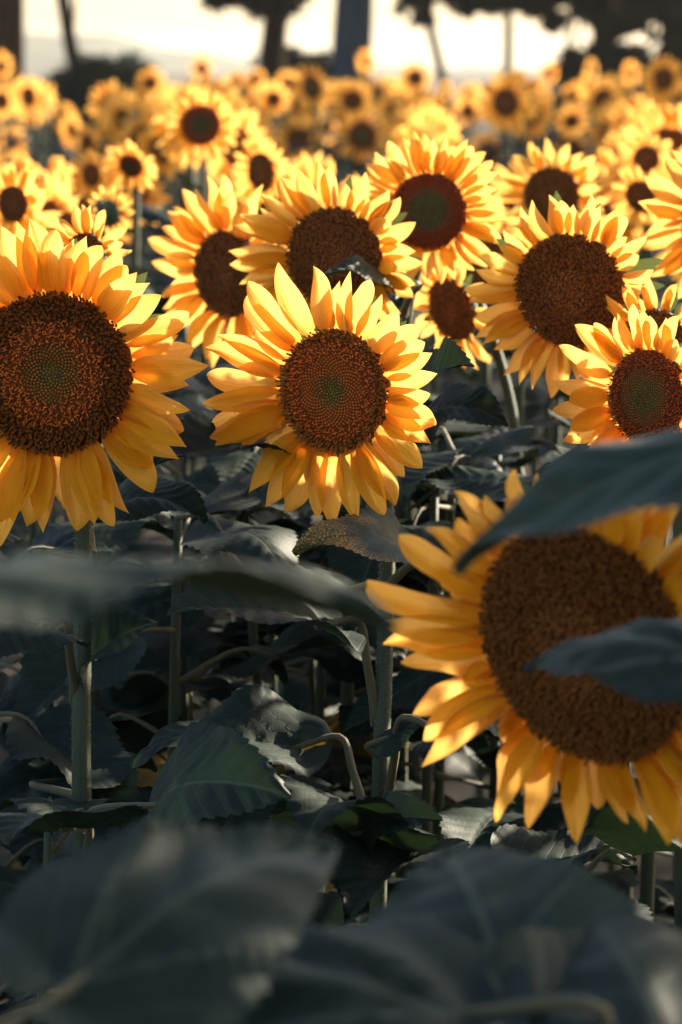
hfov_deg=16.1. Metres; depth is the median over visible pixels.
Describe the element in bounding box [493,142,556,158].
sunflower
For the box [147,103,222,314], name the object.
sunflower
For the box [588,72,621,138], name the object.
sunflower
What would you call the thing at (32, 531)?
sunflower plant
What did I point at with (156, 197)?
sunflower
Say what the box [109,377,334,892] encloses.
sunflower plant
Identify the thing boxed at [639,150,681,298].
sunflower
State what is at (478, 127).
sunflower
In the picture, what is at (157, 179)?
sunflower
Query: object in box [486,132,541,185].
sunflower
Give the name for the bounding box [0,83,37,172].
sunflower
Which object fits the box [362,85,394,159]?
sunflower
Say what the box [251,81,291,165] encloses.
sunflower
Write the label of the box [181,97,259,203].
sunflower
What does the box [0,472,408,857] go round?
sunflower plant
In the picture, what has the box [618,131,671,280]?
sunflower
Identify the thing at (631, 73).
sunflower
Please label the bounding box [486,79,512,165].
sunflower
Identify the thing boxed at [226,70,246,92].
sunflower
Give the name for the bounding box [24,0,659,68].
sky
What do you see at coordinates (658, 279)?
sunflower
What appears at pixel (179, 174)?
sunflower
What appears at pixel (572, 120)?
sunflower
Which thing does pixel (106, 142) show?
sunflower
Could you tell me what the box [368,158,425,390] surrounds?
sunflower
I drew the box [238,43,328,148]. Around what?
bush
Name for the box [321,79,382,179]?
sunflower
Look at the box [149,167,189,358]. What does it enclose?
sunflower
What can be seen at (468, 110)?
sunflower
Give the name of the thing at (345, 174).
sunflower
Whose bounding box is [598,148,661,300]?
sunflower
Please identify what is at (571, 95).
sunflower
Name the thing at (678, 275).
sunflower
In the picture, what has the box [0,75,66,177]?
sunflower
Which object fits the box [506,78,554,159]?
sunflower
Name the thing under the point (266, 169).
sunflower
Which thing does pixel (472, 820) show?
sunflower plant
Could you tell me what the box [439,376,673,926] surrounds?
sunflower plant
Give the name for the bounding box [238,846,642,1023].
sunflower plant
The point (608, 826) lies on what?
sunflower plant
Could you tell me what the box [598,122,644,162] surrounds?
sunflower
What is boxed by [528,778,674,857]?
sunflower plant
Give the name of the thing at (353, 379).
sunflower
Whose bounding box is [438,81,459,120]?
sunflower
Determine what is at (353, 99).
sunflower
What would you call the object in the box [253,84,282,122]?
sunflower
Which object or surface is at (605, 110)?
sunflower
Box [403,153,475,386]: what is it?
sunflower
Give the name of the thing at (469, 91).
sunflower
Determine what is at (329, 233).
sunflower
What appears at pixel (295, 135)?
sunflower
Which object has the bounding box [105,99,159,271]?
sunflower
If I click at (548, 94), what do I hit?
sunflower
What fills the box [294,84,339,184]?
sunflower
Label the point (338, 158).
sunflower
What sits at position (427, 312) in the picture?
sunflower
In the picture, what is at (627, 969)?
sunflower plant
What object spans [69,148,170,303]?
sunflower
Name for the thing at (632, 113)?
sunflower
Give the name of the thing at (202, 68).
sunflower
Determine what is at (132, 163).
sunflower
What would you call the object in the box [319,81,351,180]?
sunflower
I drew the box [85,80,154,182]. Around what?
sunflower
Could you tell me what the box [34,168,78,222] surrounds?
sunflower
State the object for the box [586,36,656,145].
sunflower
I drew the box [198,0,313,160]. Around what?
pine tree
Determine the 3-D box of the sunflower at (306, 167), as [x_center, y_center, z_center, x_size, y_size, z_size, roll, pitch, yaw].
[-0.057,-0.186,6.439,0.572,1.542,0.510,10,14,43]
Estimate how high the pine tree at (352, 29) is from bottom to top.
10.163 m
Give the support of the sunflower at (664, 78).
on the ground
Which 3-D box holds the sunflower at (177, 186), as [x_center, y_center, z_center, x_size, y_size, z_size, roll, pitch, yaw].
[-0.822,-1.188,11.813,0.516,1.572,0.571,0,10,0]
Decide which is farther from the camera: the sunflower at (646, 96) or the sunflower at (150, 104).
the sunflower at (646, 96)
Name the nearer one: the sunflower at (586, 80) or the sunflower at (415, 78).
the sunflower at (415, 78)
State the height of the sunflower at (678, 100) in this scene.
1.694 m
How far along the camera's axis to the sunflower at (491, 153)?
14.45 m
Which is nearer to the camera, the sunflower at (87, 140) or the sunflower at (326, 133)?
the sunflower at (87, 140)
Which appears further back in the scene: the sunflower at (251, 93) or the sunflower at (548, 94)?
the sunflower at (548, 94)
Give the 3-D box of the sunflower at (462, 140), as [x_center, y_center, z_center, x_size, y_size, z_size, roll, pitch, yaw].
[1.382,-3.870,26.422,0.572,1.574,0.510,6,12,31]
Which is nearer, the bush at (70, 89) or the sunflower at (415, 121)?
the sunflower at (415, 121)
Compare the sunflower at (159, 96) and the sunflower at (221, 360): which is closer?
the sunflower at (221, 360)
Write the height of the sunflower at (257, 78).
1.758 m
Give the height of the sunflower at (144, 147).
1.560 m
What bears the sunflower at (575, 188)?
on the ground
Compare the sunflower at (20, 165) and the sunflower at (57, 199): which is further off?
the sunflower at (20, 165)
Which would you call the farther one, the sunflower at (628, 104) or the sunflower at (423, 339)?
the sunflower at (628, 104)
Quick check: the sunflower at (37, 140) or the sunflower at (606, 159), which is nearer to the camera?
the sunflower at (606, 159)
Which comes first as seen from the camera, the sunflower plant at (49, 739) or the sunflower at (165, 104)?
the sunflower plant at (49, 739)
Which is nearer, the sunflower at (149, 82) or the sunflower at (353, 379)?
the sunflower at (353, 379)
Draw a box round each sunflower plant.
[0,410,258,697]
[0,451,288,1001]
[0,455,212,857]
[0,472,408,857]
[0,518,173,1023]
[0,553,398,1023]
[0,774,333,1023]
[0,785,152,1021]
[11,440,411,831]
[62,303,304,710]
[108,474,403,925]
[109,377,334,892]
[182,387,489,891]
[189,319,493,769]
[222,421,480,892]
[235,426,587,925]
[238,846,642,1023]
[282,421,560,840]
[305,823,637,928]
[333,438,570,838]
[338,444,673,903]
[341,667,542,923]
[384,289,533,779]
[387,281,581,803]
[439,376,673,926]
[451,428,681,1023]
[495,410,674,917]
[524,417,616,870]
[527,363,674,879]
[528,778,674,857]
[566,803,681,917]
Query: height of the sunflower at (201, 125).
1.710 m
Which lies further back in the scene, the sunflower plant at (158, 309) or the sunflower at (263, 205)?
the sunflower at (263, 205)
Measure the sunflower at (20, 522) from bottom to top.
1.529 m
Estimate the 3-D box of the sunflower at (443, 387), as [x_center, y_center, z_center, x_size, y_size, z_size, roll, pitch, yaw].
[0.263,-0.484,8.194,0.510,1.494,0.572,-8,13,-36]
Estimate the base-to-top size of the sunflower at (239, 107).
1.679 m
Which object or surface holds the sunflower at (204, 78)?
on the ground
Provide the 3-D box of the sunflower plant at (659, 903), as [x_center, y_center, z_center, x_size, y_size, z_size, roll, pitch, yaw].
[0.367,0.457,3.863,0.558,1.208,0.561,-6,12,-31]
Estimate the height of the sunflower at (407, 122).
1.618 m
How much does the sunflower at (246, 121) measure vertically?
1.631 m
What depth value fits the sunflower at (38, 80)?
26.00 m
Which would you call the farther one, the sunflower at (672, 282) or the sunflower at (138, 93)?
the sunflower at (138, 93)
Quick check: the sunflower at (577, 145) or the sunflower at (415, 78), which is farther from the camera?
the sunflower at (415, 78)
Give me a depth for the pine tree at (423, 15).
51.73 m
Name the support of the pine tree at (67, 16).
on the ground
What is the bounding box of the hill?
[24,33,547,74]
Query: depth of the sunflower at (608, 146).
11.28 m
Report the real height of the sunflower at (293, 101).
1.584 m
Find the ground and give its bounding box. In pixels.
[0,75,672,1003]
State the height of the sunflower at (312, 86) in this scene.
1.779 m
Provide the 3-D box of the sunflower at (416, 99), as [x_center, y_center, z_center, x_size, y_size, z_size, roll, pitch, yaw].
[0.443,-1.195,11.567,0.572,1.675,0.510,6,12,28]
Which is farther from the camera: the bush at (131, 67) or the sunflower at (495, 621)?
the bush at (131, 67)
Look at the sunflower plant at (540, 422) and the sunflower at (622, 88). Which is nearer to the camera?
the sunflower plant at (540, 422)
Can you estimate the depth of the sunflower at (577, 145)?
18.09 m
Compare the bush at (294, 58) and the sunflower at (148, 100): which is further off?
the bush at (294, 58)
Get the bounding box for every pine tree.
[0,0,23,168]
[56,0,82,153]
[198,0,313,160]
[329,0,375,175]
[387,0,478,147]
[456,0,521,141]
[505,0,656,159]
[612,0,681,84]
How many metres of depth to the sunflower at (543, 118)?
13.49 m
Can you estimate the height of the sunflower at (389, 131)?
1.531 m
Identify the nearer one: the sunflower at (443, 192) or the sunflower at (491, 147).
the sunflower at (443, 192)
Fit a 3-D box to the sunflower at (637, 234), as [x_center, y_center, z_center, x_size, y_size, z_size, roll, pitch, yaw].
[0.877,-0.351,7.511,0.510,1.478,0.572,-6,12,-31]
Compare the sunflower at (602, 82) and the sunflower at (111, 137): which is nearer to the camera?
the sunflower at (111, 137)
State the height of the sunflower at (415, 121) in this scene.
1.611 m
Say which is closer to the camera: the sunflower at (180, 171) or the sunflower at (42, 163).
the sunflower at (180, 171)
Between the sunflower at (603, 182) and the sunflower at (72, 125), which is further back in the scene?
the sunflower at (72, 125)
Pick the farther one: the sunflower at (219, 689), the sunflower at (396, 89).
the sunflower at (396, 89)
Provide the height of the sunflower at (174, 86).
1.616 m
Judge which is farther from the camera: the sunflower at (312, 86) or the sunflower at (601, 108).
the sunflower at (601, 108)
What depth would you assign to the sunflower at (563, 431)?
6.37 m
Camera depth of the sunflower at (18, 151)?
20.82 m
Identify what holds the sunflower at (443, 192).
on the ground
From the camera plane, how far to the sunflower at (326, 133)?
21.99 m
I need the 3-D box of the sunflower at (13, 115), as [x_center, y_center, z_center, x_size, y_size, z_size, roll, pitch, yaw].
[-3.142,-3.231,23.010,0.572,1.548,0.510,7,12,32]
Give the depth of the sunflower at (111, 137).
12.90 m
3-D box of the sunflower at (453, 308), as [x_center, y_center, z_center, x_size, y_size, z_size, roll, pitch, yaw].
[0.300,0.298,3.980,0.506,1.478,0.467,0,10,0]
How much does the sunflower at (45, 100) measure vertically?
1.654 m
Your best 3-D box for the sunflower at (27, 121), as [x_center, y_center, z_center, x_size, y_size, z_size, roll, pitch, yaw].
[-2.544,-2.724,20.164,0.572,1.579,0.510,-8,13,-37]
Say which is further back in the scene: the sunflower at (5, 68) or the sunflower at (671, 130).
the sunflower at (5, 68)
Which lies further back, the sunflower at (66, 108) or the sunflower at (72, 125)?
the sunflower at (66, 108)
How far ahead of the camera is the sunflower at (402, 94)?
16.64 m
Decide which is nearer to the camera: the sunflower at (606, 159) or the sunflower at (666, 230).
the sunflower at (666, 230)
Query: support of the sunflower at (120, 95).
on the ground
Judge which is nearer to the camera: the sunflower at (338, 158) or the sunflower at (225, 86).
the sunflower at (338, 158)
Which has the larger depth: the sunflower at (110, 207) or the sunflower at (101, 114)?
the sunflower at (101, 114)
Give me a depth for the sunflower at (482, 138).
16.01 m
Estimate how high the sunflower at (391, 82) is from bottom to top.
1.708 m
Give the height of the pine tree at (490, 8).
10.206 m
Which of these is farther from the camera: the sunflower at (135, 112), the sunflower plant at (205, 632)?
the sunflower at (135, 112)
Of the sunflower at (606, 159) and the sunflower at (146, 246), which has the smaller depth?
the sunflower at (606, 159)
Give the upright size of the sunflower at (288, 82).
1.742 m
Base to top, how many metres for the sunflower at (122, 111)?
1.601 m
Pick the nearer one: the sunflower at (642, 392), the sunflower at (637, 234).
the sunflower at (642, 392)
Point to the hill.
(44, 54)
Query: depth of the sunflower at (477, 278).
4.89 m
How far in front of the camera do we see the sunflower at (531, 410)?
6.24 m
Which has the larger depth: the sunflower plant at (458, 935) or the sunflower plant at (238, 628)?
the sunflower plant at (238, 628)
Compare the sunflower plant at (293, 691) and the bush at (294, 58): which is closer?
the sunflower plant at (293, 691)
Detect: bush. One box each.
[27,51,137,159]
[98,48,160,156]
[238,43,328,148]
[284,48,330,124]
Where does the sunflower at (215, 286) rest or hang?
on the ground
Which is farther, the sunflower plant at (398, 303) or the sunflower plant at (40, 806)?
the sunflower plant at (398, 303)
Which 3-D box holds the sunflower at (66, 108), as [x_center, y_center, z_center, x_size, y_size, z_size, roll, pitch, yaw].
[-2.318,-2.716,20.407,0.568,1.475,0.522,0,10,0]
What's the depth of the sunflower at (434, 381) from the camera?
7.11 m
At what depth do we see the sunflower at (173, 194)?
11.30 m
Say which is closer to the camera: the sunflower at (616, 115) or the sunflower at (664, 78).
the sunflower at (616, 115)
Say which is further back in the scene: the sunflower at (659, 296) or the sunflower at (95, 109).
the sunflower at (95, 109)
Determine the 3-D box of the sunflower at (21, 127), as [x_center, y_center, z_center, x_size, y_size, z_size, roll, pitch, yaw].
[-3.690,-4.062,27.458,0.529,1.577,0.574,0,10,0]
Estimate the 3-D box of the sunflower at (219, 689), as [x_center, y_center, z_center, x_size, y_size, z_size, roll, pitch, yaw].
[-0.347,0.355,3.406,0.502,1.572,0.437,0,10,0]
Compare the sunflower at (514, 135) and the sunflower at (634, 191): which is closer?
the sunflower at (634, 191)
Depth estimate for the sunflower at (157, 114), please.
10.68 m
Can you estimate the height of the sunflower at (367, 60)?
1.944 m
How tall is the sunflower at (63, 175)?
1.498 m
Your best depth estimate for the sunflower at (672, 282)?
6.61 m
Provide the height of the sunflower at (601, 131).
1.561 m
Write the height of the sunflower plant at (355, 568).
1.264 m
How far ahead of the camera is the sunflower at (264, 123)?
14.39 m
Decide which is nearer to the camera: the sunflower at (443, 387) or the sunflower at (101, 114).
the sunflower at (443, 387)
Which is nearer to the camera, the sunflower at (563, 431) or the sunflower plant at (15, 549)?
the sunflower plant at (15, 549)
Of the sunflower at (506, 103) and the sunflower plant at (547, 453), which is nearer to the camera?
the sunflower plant at (547, 453)
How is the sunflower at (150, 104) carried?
on the ground
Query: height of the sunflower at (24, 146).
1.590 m
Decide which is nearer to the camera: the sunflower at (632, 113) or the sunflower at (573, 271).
the sunflower at (573, 271)
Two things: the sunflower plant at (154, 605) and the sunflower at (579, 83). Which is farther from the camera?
the sunflower at (579, 83)
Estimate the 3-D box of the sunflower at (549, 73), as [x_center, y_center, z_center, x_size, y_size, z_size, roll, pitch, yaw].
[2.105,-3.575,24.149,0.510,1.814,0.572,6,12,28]
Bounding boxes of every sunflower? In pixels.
[0,51,29,148]
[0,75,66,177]
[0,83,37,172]
[0,90,27,169]
[0,124,27,171]
[0,148,6,157]
[0,161,46,710]
[0,181,74,656]
[0,218,290,849]
[2,84,36,179]
[3,80,47,171]
[3,93,26,154]
[5,93,67,161]
[7,81,65,178]
[13,153,74,521]
[16,83,69,174]
[22,78,60,167]
[32,102,80,169]
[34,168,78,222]
[40,204,235,710]
[52,163,168,474]
[58,112,80,166]
[69,139,196,672]
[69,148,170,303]
[71,124,101,162]
[71,134,107,171]
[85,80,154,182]
[88,184,217,558]
[96,94,149,259]
[99,97,162,268]
[99,145,201,542]
[100,90,143,259]
[103,98,132,259]
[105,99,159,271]
[111,120,162,274]
[112,173,360,697]
[115,105,171,283]
[117,149,163,244]
[118,84,241,715]
[129,263,508,916]
[132,85,147,103]
[135,123,184,476]
[136,67,166,251]
[139,89,238,468]
[140,82,234,559]
[140,95,162,269]
[143,109,186,272]
[147,101,159,234]
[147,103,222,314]
[149,74,246,397]
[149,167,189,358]
[149,189,188,258]
[152,82,171,183]
[155,76,223,269]
[155,93,199,205]
[155,113,187,462]
[157,83,181,177]
[160,85,237,396]
[160,117,184,338]
[161,83,179,98]
[167,87,254,225]
[167,187,360,694]
[179,92,185,205]
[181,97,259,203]
[189,53,212,82]
[199,131,511,878]
[200,108,270,520]
[202,131,289,517]
[212,162,502,789]
[217,157,289,365]
[220,78,233,92]
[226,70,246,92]
[245,87,277,143]
[247,68,273,132]
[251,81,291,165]
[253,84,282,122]
[254,121,265,139]
[256,80,290,161]
[256,116,277,149]
[261,151,346,522]
[270,70,300,162]
[273,112,323,161]
[277,90,323,165]
[288,64,361,172]
[292,151,440,571]
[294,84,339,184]
[300,81,339,159]
[311,73,346,163]
[312,89,372,179]
[314,79,371,184]
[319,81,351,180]
[319,116,346,182]
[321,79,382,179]
[322,138,339,159]
[327,78,390,176]
[333,108,388,187]
[336,82,386,176]
[339,48,376,161]
[342,174,459,503]
[343,76,392,162]
[343,105,385,172]
[347,158,514,518]
[356,90,401,172]
[360,91,409,178]
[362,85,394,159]
[366,469,681,845]
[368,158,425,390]
[373,73,400,119]
[376,84,410,152]
[377,109,397,143]
[385,116,402,154]
[388,85,452,148]
[391,267,528,802]
[392,97,459,153]
[396,106,476,442]
[397,60,431,94]
[402,98,446,129]
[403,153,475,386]
[405,159,530,513]
[413,114,472,382]
[420,191,664,501]
[420,192,547,797]
[423,210,539,431]
[426,334,523,456]
[426,377,461,395]
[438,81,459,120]
[452,94,487,185]
[454,82,493,162]
[455,88,490,149]
[463,82,482,145]
[468,130,504,186]
[469,155,566,474]
[475,80,545,350]
[476,69,543,409]
[483,81,538,224]
[485,137,607,793]
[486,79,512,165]
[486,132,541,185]
[488,71,571,159]
[490,88,557,161]
[490,166,637,446]
[491,67,545,195]
[492,124,506,179]
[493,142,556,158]
[502,124,538,224]
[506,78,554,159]
[507,200,605,470]
[521,91,574,158]
[525,169,613,483]
[536,62,564,149]
[539,147,664,412]
[541,40,592,153]
[541,81,560,145]
[543,83,593,143]
[552,304,681,928]
[554,131,589,163]
[555,103,595,172]
[562,80,591,144]
[569,58,598,145]
[571,166,677,372]
[578,73,602,153]
[580,76,621,158]
[580,78,628,165]
[582,78,602,150]
[582,78,621,155]
[585,105,624,151]
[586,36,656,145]
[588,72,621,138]
[594,97,622,163]
[596,95,626,159]
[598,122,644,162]
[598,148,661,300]
[600,118,665,248]
[605,91,660,138]
[605,274,681,917]
[610,163,679,303]
[610,166,662,416]
[617,103,681,288]
[618,101,672,279]
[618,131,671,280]
[620,60,642,109]
[620,96,632,108]
[624,115,662,277]
[636,149,681,302]
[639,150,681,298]
[641,55,681,250]
[643,79,669,102]
[646,92,659,256]
[646,100,676,249]
[654,127,680,282]
[655,82,681,108]
[656,189,681,289]
[656,292,662,300]
[657,177,679,285]
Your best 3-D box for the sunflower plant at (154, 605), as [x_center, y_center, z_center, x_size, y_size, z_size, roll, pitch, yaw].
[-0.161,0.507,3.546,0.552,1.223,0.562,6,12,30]
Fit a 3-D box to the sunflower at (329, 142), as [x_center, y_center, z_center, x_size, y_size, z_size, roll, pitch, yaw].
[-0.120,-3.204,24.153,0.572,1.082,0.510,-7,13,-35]
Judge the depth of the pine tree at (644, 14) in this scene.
42.62 m
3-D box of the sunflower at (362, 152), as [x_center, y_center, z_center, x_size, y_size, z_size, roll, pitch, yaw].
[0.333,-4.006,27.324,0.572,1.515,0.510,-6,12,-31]
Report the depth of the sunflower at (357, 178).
5.15 m
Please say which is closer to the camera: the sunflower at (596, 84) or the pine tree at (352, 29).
the sunflower at (596, 84)
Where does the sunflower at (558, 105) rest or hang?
on the ground
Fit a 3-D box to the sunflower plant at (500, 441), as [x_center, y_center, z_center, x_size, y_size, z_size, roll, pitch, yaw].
[0.175,0.507,3.516,0.533,1.233,0.614,-10,14,-44]
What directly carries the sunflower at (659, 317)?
on the ground
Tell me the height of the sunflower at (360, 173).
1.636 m
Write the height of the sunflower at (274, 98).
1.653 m
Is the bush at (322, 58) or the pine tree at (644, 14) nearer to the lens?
the pine tree at (644, 14)
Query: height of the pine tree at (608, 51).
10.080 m
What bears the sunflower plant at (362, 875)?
on the ground
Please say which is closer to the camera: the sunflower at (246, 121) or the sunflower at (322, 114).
the sunflower at (246, 121)
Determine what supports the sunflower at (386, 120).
on the ground
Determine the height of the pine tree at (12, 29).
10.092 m
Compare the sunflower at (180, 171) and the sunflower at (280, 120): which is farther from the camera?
the sunflower at (280, 120)
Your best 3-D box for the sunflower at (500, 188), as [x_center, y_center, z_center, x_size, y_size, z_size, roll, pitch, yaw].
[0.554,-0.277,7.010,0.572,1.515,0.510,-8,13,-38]
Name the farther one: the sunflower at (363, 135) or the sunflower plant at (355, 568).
the sunflower at (363, 135)
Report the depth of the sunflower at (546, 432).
5.70 m
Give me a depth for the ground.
9.62 m
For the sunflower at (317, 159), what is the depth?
6.63 m
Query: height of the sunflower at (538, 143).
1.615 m
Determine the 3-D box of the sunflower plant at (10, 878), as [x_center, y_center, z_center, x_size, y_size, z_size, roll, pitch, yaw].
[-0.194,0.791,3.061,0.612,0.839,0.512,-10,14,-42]
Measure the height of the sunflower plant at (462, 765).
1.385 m
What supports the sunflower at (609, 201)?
on the ground
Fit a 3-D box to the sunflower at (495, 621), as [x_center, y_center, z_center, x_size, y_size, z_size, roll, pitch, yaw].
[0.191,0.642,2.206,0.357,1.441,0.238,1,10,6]
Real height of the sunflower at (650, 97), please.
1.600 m
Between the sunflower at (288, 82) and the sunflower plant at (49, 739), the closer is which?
the sunflower plant at (49, 739)
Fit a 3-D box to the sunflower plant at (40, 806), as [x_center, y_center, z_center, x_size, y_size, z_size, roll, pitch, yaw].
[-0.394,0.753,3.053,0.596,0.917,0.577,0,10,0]
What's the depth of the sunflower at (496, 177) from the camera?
17.97 m
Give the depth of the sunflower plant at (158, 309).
4.59 m
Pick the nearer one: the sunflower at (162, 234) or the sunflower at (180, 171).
the sunflower at (162, 234)
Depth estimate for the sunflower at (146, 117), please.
9.78 m
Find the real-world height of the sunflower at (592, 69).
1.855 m
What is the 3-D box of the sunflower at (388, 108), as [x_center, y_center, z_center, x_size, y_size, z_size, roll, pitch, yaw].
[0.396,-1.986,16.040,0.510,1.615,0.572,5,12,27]
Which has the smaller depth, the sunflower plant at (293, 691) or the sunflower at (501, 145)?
the sunflower plant at (293, 691)
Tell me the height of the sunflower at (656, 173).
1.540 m
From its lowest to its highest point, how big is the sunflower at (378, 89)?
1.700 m
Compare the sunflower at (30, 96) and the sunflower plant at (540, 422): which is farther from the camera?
the sunflower at (30, 96)
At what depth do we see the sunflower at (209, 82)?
10.12 m
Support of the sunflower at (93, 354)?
on the ground
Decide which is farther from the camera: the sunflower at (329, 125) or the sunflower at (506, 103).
the sunflower at (329, 125)
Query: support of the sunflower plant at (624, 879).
on the ground
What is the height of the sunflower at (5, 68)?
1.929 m
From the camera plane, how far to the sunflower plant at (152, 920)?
1.38 m
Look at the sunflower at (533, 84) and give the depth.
13.11 m
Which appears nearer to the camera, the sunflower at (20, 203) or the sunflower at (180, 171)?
the sunflower at (20, 203)
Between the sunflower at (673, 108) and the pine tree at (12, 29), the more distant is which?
the pine tree at (12, 29)
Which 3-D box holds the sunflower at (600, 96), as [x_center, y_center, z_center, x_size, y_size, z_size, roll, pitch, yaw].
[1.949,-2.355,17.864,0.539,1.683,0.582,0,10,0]
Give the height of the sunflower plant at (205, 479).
1.279 m
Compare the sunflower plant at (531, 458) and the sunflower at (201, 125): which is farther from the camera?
the sunflower at (201, 125)
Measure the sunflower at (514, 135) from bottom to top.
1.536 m
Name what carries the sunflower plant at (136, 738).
on the ground
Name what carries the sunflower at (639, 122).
on the ground
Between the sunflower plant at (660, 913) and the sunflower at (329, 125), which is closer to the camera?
the sunflower plant at (660, 913)
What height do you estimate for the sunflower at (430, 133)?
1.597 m
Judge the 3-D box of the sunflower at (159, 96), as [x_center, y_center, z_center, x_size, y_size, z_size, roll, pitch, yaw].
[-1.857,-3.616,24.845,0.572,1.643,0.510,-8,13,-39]
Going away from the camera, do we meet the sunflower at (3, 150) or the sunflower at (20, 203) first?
the sunflower at (20, 203)
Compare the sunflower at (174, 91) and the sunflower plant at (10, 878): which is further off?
the sunflower at (174, 91)
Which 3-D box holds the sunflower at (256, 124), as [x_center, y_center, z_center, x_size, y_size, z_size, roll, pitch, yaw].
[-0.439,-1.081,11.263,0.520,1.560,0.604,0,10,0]
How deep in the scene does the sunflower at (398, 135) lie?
10.11 m
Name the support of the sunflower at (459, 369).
on the ground

